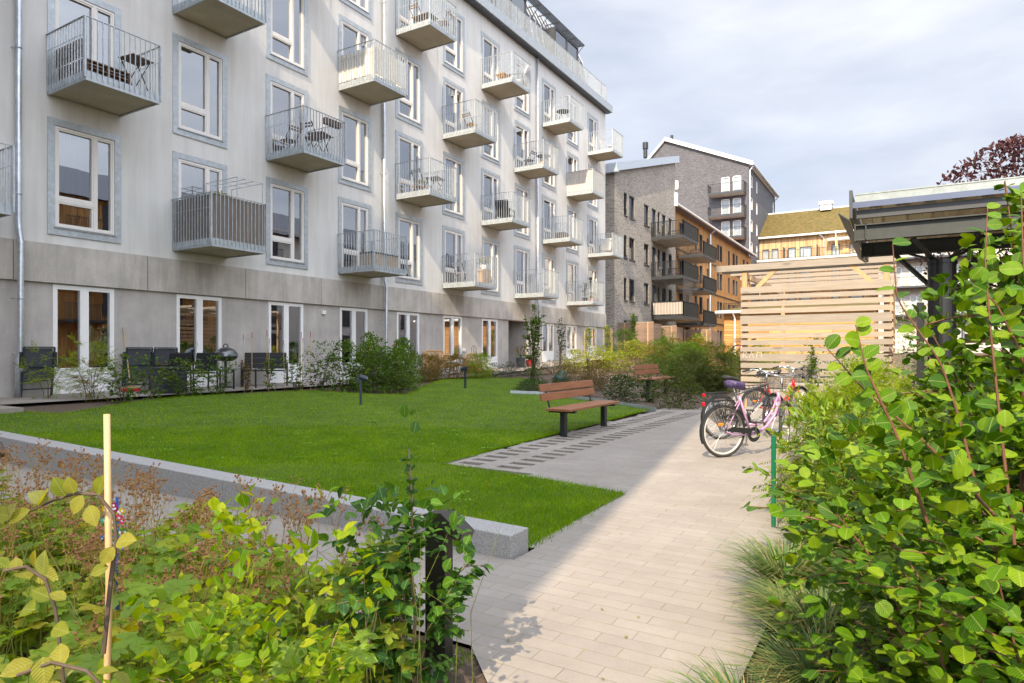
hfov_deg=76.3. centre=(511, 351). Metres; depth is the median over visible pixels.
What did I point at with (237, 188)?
wire cage
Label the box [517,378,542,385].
ground plant
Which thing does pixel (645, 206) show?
window
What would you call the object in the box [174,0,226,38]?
window
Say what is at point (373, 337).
beech bush
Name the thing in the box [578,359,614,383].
shrub
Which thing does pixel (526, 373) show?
grey shrub
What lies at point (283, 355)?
support cane
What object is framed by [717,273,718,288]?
window
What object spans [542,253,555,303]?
window
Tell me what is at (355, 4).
window
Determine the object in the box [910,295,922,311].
window
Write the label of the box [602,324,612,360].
shrub
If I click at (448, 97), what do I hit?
window
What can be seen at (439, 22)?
folding chair
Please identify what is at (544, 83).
window
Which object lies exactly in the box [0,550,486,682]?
soil
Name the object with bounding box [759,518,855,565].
ornamental grass
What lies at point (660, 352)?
shrub
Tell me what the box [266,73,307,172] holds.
window
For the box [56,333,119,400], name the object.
sumac
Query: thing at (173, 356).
garden chair
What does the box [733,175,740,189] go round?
window
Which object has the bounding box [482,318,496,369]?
garden door
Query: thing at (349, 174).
window
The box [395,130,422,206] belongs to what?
window
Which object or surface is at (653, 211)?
window
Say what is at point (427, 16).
folding table
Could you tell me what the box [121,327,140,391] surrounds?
broom
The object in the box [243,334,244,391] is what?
support cane
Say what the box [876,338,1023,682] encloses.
serviceberry
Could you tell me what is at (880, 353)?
shrub
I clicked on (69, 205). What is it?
window
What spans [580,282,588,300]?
potted plant
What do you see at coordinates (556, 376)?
watering bag
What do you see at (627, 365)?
shrub
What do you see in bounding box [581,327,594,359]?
shrub
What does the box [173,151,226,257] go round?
window
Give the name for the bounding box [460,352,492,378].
feathery shrub
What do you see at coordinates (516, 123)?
window
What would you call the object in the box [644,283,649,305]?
window
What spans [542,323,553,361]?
garden door
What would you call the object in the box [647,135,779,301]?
brick tower
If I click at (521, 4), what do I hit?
roof window
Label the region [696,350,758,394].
shrub
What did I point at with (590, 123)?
window
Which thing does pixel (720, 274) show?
window
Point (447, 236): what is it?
window
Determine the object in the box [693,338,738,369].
shrub
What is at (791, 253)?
window
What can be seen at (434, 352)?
wicker seat
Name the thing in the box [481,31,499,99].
window
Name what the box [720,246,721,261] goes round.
window
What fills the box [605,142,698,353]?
brick house
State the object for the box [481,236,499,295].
window
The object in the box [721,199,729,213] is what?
window
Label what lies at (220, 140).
window
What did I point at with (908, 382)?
feathery shrub
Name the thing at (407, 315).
garden door
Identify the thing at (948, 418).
deutzia
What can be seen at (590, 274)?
window
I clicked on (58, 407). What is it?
ground
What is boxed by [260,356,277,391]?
young beech
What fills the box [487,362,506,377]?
grey shrub
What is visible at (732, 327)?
timber shed
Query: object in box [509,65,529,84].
lounge chair
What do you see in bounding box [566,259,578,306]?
window
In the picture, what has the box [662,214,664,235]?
window
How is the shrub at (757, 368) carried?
on the ground at (58, 407)
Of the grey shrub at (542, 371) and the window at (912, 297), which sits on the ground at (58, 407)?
the grey shrub at (542, 371)
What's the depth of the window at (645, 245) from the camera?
48.00 m
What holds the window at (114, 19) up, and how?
in the apartment building at (100, 175)
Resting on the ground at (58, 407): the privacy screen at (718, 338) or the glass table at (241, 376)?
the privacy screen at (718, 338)
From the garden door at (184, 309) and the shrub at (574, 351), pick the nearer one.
the garden door at (184, 309)
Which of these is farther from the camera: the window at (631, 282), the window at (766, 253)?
the window at (766, 253)
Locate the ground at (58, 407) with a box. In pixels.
[2,353,1022,682]
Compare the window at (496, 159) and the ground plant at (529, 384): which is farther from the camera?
the window at (496, 159)
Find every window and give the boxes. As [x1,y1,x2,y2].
[47,0,120,116]
[47,116,121,243]
[173,32,227,148]
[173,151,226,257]
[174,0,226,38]
[266,0,307,75]
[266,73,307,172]
[266,176,307,269]
[338,13,370,104]
[338,105,370,191]
[338,196,370,277]
[340,0,371,19]
[395,0,422,50]
[395,48,422,129]
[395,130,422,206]
[395,212,422,284]
[442,1,464,77]
[442,76,464,148]
[442,151,464,219]
[442,225,464,290]
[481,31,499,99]
[481,99,499,164]
[481,168,499,230]
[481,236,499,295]
[490,0,526,32]
[514,56,529,118]
[514,119,529,178]
[514,182,529,239]
[514,245,529,299]
[542,77,555,134]
[542,136,555,190]
[542,194,555,247]
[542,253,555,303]
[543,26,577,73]
[566,97,578,149]
[566,150,578,200]
[566,205,578,254]
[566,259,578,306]
[587,112,597,160]
[587,163,597,210]
[587,214,597,259]
[587,265,597,309]
[624,193,627,216]
[624,235,627,258]
[624,278,627,301]
[629,195,635,220]
[629,237,635,261]
[629,279,635,302]
[644,204,649,227]
[644,243,649,266]
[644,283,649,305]
[652,209,655,236]
[652,247,655,276]
[652,285,655,314]
[658,212,659,232]
[658,249,659,269]
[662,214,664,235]
[662,251,664,275]
[662,288,664,315]
[699,234,701,251]
[699,265,701,283]
[699,296,701,314]
[717,244,718,260]
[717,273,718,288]
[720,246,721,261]
[720,274,721,289]
[721,177,729,191]
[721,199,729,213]
[721,221,729,235]
[728,251,729,265]
[728,277,729,292]
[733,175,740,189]
[733,198,740,212]
[733,220,740,235]
[762,249,768,259]
[772,249,777,258]
[788,247,795,257]
[800,246,811,256]
[832,244,839,254]
[850,242,860,253]
[890,267,901,285]
[895,295,901,314]
[910,266,922,285]
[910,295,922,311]
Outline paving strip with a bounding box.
[440,411,700,474]
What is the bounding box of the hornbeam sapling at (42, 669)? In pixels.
[0,475,136,682]
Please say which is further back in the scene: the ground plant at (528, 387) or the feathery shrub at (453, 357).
the feathery shrub at (453, 357)
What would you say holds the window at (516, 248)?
in the apartment building at (100, 175)
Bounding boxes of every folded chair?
[19,347,56,396]
[122,347,153,389]
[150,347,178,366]
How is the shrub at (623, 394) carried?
on the ground at (58, 407)
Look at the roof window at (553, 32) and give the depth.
37.19 m
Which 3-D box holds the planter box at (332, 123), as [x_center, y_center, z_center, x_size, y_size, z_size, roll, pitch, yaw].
[-5.245,-6.645,18.954,0.170,0.170,0.600,0,0,31]
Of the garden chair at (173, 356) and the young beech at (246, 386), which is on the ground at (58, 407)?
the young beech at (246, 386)
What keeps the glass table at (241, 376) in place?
on the patio
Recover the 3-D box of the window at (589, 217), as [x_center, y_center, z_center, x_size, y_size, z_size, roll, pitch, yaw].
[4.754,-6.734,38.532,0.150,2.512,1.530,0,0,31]
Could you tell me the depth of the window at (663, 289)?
51.64 m
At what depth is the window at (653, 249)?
49.55 m
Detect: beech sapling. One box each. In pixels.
[78,566,346,682]
[134,483,396,682]
[247,486,432,682]
[322,404,493,682]
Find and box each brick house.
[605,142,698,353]
[878,248,1014,352]
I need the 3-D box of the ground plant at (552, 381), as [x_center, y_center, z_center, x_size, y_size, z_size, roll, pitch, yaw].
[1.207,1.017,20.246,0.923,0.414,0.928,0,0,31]
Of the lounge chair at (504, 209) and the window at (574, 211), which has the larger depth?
the window at (574, 211)
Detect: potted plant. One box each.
[477,257,490,268]
[512,345,527,367]
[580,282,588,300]
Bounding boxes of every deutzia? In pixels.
[742,393,950,584]
[757,385,852,500]
[879,356,1023,553]
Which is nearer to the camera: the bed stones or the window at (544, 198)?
the bed stones
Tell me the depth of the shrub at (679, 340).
36.79 m
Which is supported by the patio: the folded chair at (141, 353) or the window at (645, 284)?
the folded chair at (141, 353)
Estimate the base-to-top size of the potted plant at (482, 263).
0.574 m
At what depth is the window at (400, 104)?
24.30 m
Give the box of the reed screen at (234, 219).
[176,194,263,245]
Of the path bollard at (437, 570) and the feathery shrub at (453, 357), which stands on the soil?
the path bollard at (437, 570)
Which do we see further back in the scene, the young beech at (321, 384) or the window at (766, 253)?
the window at (766, 253)
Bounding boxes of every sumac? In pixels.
[12,340,77,399]
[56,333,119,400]
[59,356,118,402]
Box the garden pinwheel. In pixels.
[99,497,126,609]
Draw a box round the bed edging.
[510,390,655,411]
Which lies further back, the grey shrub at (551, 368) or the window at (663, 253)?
the window at (663, 253)
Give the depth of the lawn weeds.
8.95 m
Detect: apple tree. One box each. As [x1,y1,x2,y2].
[520,304,547,379]
[555,317,568,369]
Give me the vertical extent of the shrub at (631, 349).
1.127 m
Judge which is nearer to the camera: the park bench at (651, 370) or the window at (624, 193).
the park bench at (651, 370)
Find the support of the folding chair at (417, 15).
on the apartment building at (100, 175)
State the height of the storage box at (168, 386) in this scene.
0.590 m
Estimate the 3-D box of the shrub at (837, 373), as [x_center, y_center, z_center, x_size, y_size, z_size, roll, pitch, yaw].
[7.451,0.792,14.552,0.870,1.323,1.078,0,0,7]
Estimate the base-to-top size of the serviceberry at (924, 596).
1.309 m
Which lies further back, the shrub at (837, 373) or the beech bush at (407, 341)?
the beech bush at (407, 341)
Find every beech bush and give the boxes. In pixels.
[323,338,367,392]
[346,331,393,387]
[348,337,395,392]
[353,342,385,387]
[375,346,418,393]
[376,336,423,389]
[384,340,416,382]
[389,343,423,386]
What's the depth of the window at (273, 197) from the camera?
19.48 m
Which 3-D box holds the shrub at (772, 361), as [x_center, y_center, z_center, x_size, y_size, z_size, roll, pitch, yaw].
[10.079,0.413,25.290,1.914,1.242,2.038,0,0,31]
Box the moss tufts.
[404,635,474,674]
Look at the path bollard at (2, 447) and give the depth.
5.13 m
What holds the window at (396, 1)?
in the apartment building at (100, 175)
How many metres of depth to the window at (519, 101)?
31.52 m
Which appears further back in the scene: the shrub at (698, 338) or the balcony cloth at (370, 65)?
the shrub at (698, 338)
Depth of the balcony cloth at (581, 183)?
35.05 m
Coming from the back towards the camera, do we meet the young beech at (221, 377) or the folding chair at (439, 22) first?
the folding chair at (439, 22)
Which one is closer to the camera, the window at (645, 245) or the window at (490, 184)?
the window at (490, 184)
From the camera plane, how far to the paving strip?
9.63 m
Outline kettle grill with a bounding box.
[214,343,237,387]
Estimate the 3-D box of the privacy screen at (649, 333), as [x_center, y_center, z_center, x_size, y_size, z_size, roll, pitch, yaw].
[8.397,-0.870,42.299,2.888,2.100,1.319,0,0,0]
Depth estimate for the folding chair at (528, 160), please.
30.88 m
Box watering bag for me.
[553,370,568,381]
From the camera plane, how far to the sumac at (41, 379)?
13.01 m
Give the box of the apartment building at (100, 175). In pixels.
[0,0,622,397]
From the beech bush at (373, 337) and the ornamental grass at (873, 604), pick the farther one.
the beech bush at (373, 337)
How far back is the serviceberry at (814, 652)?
2.27 m
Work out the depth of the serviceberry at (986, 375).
3.12 m
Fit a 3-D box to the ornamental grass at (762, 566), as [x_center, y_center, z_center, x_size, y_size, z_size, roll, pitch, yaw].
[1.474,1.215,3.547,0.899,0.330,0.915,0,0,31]
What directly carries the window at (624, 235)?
in the brick house at (642, 278)
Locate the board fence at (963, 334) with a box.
[961,263,1023,385]
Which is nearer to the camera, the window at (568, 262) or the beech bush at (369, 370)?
the beech bush at (369, 370)
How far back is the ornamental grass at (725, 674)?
2.45 m
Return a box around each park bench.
[538,379,619,436]
[634,364,673,395]
[708,359,731,370]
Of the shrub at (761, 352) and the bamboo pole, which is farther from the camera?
the shrub at (761, 352)
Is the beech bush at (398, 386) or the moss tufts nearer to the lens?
the moss tufts
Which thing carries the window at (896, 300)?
in the pale brick house at (911, 283)
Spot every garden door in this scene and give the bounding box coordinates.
[53,284,113,393]
[176,294,221,386]
[269,302,302,382]
[340,307,366,379]
[397,312,418,375]
[443,315,461,372]
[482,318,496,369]
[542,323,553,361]
[566,325,576,357]
[588,327,595,355]
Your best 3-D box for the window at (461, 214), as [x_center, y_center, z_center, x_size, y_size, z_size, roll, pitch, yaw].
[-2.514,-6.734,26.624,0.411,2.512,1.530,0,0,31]
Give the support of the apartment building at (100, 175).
on the ground at (58, 407)
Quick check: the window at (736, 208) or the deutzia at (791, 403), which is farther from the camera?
the window at (736, 208)
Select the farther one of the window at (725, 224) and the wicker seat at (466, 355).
the window at (725, 224)
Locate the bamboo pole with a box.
[103,414,112,682]
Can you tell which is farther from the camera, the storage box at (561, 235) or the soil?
the storage box at (561, 235)
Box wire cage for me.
[206,177,262,202]
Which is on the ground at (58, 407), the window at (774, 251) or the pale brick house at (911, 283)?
the pale brick house at (911, 283)
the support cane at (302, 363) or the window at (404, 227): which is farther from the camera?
the window at (404, 227)
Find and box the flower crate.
[477,269,488,282]
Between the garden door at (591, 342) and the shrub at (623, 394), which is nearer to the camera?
the shrub at (623, 394)
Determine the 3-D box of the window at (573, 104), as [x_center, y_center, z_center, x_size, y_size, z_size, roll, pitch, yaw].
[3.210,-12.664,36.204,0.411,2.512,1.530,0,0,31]
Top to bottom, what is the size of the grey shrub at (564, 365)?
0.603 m
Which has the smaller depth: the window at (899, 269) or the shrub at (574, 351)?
the shrub at (574, 351)
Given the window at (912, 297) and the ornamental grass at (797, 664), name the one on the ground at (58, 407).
the ornamental grass at (797, 664)
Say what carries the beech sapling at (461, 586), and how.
on the soil
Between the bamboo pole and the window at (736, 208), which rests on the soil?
the bamboo pole
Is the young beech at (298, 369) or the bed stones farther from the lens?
the young beech at (298, 369)
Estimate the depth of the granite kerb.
5.88 m
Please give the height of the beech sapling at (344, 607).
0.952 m
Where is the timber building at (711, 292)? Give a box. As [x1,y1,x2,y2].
[675,192,756,352]
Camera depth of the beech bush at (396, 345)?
20.18 m
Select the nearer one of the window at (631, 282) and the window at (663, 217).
the window at (631, 282)
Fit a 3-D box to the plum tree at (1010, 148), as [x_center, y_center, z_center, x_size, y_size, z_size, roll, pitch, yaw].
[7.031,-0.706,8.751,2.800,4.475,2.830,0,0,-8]
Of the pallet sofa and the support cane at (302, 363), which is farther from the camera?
the support cane at (302, 363)
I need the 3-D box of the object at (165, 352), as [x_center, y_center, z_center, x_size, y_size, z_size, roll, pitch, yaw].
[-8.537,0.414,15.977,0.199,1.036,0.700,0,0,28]
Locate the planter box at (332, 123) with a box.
[323,117,340,129]
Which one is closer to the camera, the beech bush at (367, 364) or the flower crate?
the beech bush at (367, 364)
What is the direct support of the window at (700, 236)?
in the timber building at (711, 292)
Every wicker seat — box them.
[422,350,456,375]
[426,354,451,374]
[453,353,477,372]
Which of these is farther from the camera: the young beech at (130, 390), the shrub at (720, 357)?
the shrub at (720, 357)
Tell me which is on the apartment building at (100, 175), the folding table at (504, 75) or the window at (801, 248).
the folding table at (504, 75)
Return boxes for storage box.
[149,367,188,393]
[360,251,397,267]
[555,232,571,237]
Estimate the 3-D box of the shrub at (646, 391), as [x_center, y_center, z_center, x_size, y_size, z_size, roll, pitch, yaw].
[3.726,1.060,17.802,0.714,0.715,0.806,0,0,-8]
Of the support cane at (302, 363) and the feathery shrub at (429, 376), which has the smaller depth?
the support cane at (302, 363)
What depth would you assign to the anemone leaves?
2.51 m
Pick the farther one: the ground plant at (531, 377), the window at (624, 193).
the window at (624, 193)
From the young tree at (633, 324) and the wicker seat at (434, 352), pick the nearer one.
the wicker seat at (434, 352)
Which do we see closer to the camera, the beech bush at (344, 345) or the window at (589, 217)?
the beech bush at (344, 345)
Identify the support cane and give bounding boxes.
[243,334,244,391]
[283,340,284,389]
[302,341,302,389]
[310,331,310,389]
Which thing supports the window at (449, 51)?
in the apartment building at (100, 175)
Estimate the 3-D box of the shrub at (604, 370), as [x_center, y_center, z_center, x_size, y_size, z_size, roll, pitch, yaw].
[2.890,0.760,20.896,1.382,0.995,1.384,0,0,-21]
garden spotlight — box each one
[357,374,367,404]
[460,366,467,387]
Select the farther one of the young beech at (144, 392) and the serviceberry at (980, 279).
the young beech at (144, 392)
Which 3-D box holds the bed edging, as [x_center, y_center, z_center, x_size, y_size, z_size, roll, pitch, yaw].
[1.833,1.235,16.618,4.492,0.345,0.646,0,0,42]
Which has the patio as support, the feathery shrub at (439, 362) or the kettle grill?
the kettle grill
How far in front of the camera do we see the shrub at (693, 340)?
36.41 m
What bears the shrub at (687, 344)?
on the ground at (58, 407)
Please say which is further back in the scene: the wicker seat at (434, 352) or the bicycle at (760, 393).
the wicker seat at (434, 352)
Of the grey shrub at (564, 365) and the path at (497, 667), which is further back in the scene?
the grey shrub at (564, 365)
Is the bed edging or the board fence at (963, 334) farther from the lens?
the bed edging
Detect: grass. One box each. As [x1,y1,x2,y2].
[643,647,802,682]
[699,529,849,594]
[704,609,916,682]
[719,566,890,659]
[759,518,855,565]
[815,568,988,650]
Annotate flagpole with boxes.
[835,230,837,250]
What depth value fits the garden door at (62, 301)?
14.57 m
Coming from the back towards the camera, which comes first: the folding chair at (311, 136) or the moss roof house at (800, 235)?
the moss roof house at (800, 235)
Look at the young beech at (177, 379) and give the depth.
14.20 m
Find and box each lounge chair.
[495,199,514,218]
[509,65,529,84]
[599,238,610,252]
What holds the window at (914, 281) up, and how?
in the pale brick house at (911, 283)
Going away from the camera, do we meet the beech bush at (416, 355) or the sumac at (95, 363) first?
the sumac at (95, 363)
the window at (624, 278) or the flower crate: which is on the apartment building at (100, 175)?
the flower crate
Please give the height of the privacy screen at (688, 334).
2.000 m
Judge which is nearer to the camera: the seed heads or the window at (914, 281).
the seed heads
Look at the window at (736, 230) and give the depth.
84.83 m
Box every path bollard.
[0,441,7,457]
[422,509,473,662]
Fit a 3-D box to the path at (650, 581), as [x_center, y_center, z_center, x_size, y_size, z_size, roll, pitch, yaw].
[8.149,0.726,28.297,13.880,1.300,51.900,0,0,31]
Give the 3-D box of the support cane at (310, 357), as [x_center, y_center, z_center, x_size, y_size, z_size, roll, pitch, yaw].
[-5.286,0.238,17.090,0.013,1.538,0.039,0,0,1]
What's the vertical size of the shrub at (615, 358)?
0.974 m
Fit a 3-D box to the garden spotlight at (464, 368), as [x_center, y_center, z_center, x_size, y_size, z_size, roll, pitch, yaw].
[-1.400,0.772,19.002,0.218,0.705,0.116,0,0,21]
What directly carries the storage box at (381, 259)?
on the apartment building at (100, 175)
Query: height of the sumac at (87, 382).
1.026 m
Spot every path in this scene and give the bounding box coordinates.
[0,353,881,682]
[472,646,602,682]
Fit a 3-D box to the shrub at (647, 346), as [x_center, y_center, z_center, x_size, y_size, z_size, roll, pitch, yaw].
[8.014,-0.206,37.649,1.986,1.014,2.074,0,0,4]
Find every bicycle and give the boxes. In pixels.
[699,371,804,456]
[700,368,788,438]
[731,337,758,357]
[740,365,811,423]
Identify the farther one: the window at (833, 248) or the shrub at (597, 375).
the window at (833, 248)
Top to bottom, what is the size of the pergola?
3.645 m
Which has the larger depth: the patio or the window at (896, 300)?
the window at (896, 300)
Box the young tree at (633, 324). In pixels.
[627,312,638,351]
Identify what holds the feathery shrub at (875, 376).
on the ground at (58, 407)
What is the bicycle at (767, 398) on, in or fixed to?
on the path at (650, 581)
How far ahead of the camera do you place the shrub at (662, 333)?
47.69 m
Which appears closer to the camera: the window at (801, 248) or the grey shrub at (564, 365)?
the grey shrub at (564, 365)
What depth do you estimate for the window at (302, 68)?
19.50 m
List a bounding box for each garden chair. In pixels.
[155,353,191,390]
[188,353,217,389]
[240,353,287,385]
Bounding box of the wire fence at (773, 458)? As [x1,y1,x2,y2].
[771,435,810,527]
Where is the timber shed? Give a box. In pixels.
[715,303,879,355]
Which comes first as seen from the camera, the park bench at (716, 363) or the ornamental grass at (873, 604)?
the ornamental grass at (873, 604)
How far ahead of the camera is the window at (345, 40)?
21.87 m
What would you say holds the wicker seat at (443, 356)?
on the patio
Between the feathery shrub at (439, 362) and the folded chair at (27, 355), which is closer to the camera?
the folded chair at (27, 355)
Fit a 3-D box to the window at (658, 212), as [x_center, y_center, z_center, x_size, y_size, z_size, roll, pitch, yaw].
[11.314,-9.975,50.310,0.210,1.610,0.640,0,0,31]
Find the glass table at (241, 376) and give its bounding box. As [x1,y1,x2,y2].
[219,368,256,388]
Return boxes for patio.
[0,354,625,404]
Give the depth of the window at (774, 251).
89.23 m
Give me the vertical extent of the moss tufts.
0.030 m
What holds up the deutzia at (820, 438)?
on the ground at (58, 407)
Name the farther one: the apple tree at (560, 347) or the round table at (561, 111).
the round table at (561, 111)
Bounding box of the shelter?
[838,176,1023,469]
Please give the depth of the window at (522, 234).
31.47 m
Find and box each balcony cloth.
[339,45,405,88]
[567,168,602,193]
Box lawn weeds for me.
[16,405,578,502]
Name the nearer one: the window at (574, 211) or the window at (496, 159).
the window at (496, 159)
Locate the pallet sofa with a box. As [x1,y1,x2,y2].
[54,38,129,84]
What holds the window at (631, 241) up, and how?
in the brick house at (642, 278)
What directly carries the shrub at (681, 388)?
on the ground at (58, 407)
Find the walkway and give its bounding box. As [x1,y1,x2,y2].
[0,405,23,413]
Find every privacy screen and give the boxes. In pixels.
[618,322,660,352]
[655,326,682,348]
[679,329,715,352]
[694,331,719,347]
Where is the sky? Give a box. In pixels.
[527,0,1023,212]
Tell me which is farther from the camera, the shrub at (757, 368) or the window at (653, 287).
the window at (653, 287)
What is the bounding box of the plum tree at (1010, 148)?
[884,133,1023,409]
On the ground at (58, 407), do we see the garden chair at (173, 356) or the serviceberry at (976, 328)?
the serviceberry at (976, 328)
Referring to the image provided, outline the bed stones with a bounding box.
[349,627,474,675]
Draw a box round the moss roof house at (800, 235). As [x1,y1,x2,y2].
[757,200,877,345]
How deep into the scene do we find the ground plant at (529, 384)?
19.00 m
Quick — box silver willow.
[892,296,967,410]
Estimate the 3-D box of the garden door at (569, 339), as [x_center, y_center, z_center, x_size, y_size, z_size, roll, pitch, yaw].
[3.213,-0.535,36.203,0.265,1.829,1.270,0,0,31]
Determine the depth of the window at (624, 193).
44.36 m
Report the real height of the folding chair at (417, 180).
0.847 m
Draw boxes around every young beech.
[99,353,147,403]
[133,352,171,400]
[159,357,211,395]
[195,354,237,394]
[238,359,253,392]
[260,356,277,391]
[280,354,310,390]
[304,340,338,390]
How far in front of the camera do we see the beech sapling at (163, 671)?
1.45 m
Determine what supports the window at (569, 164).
in the apartment building at (100, 175)
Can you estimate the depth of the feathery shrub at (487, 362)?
24.02 m
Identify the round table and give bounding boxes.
[538,154,548,163]
[557,109,567,118]
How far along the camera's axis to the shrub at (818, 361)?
23.55 m
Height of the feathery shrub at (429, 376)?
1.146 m
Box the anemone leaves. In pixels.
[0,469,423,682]
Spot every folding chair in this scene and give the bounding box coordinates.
[280,125,300,149]
[300,121,321,150]
[409,2,424,22]
[411,168,427,190]
[437,11,451,26]
[453,263,465,281]
[462,112,477,128]
[523,151,536,165]
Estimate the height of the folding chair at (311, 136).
0.847 m
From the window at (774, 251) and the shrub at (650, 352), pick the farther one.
the window at (774, 251)
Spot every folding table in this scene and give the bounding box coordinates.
[118,53,153,90]
[308,131,333,151]
[422,12,437,20]
[426,176,444,190]
[495,72,507,79]
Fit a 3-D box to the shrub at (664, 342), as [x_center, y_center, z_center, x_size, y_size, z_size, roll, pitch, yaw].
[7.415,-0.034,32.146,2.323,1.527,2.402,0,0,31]
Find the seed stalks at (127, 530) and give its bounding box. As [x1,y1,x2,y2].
[0,439,382,682]
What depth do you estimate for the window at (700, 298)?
62.98 m
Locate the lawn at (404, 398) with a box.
[0,378,645,541]
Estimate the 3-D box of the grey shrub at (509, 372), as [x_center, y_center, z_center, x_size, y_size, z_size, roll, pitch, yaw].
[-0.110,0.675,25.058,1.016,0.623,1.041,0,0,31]
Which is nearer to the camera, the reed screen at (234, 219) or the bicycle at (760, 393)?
the bicycle at (760, 393)
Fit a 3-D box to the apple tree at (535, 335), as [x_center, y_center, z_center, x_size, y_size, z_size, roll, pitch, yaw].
[0.700,-0.220,21.857,0.977,2.791,1.034,0,0,31]
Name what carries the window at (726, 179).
in the brick tower
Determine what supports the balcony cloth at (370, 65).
hanging from the apartment building at (100, 175)
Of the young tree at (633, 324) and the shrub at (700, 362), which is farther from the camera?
the young tree at (633, 324)
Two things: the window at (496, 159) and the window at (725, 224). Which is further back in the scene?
the window at (725, 224)
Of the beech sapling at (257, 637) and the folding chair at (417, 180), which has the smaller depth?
the beech sapling at (257, 637)
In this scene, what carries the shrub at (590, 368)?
on the ground at (58, 407)
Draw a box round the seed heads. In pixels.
[0,433,384,645]
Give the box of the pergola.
[716,256,896,406]
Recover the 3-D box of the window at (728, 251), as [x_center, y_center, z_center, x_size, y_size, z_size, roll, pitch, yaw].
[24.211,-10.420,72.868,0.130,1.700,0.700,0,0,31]
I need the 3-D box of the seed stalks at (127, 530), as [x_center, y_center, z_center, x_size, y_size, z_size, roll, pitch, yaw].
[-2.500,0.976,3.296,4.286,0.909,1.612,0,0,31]
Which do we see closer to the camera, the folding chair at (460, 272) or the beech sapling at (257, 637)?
the beech sapling at (257, 637)
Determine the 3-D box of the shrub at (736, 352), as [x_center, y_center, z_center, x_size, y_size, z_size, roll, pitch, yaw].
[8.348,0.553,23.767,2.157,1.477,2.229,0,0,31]
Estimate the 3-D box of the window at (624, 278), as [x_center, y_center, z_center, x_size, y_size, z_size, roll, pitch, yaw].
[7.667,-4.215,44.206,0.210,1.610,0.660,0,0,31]
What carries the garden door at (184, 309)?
in the apartment building at (100, 175)
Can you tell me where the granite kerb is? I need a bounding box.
[0,431,527,559]
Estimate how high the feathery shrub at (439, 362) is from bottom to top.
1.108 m
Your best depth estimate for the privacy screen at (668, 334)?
48.33 m
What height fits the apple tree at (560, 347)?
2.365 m
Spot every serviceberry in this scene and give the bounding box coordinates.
[740,386,1023,682]
[766,491,1022,682]
[824,182,1023,544]
[833,356,1023,665]
[850,181,1023,662]
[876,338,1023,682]
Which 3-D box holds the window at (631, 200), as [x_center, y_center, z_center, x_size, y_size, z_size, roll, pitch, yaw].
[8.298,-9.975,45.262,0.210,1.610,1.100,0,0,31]
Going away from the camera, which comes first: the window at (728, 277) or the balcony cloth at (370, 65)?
the balcony cloth at (370, 65)
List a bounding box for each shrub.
[413,352,440,382]
[420,353,450,380]
[442,353,471,378]
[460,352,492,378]
[469,351,497,378]
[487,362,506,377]
[498,361,521,376]
[510,361,530,375]
[526,361,550,374]
[542,360,561,373]
[553,362,589,390]
[554,359,575,372]
[557,349,592,372]
[566,366,606,396]
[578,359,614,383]
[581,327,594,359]
[581,345,616,367]
[584,360,621,389]
[599,350,634,371]
[601,374,643,402]
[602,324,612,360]
[608,328,638,356]
[613,356,648,381]
[618,339,647,358]
[630,354,672,384]
[635,340,663,355]
[637,378,661,402]
[639,345,674,367]
[640,336,684,363]
[649,370,707,409]
[650,343,698,374]
[655,338,721,383]
[656,328,669,345]
[660,338,689,354]
[664,348,737,394]
[682,338,714,355]
[686,332,708,347]
[692,344,718,359]
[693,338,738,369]
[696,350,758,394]
[715,346,766,382]
[732,361,771,376]
[748,345,779,368]
[752,352,941,530]
[754,346,791,376]
[793,337,842,377]
[797,364,944,488]
[801,347,821,404]
[819,358,856,407]
[843,337,904,380]
[904,366,986,415]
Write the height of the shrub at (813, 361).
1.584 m
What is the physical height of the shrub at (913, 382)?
1.371 m
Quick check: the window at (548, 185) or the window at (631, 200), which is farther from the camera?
the window at (631, 200)
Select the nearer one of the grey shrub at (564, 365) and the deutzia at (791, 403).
the deutzia at (791, 403)
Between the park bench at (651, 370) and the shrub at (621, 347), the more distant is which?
the shrub at (621, 347)
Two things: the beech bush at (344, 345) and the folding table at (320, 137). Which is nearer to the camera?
the beech bush at (344, 345)
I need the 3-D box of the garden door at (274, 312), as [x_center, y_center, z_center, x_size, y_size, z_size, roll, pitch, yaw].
[-6.844,-0.265,19.461,0.356,2.370,1.270,0,0,31]
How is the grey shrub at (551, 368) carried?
on the ground at (58, 407)
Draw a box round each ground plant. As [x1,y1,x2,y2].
[513,382,539,390]
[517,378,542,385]
[518,380,539,390]
[523,376,546,383]
[540,378,559,383]
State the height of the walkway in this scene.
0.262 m
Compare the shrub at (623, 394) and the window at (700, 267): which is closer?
the shrub at (623, 394)
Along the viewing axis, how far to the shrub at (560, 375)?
19.84 m
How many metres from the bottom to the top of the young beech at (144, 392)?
1.032 m

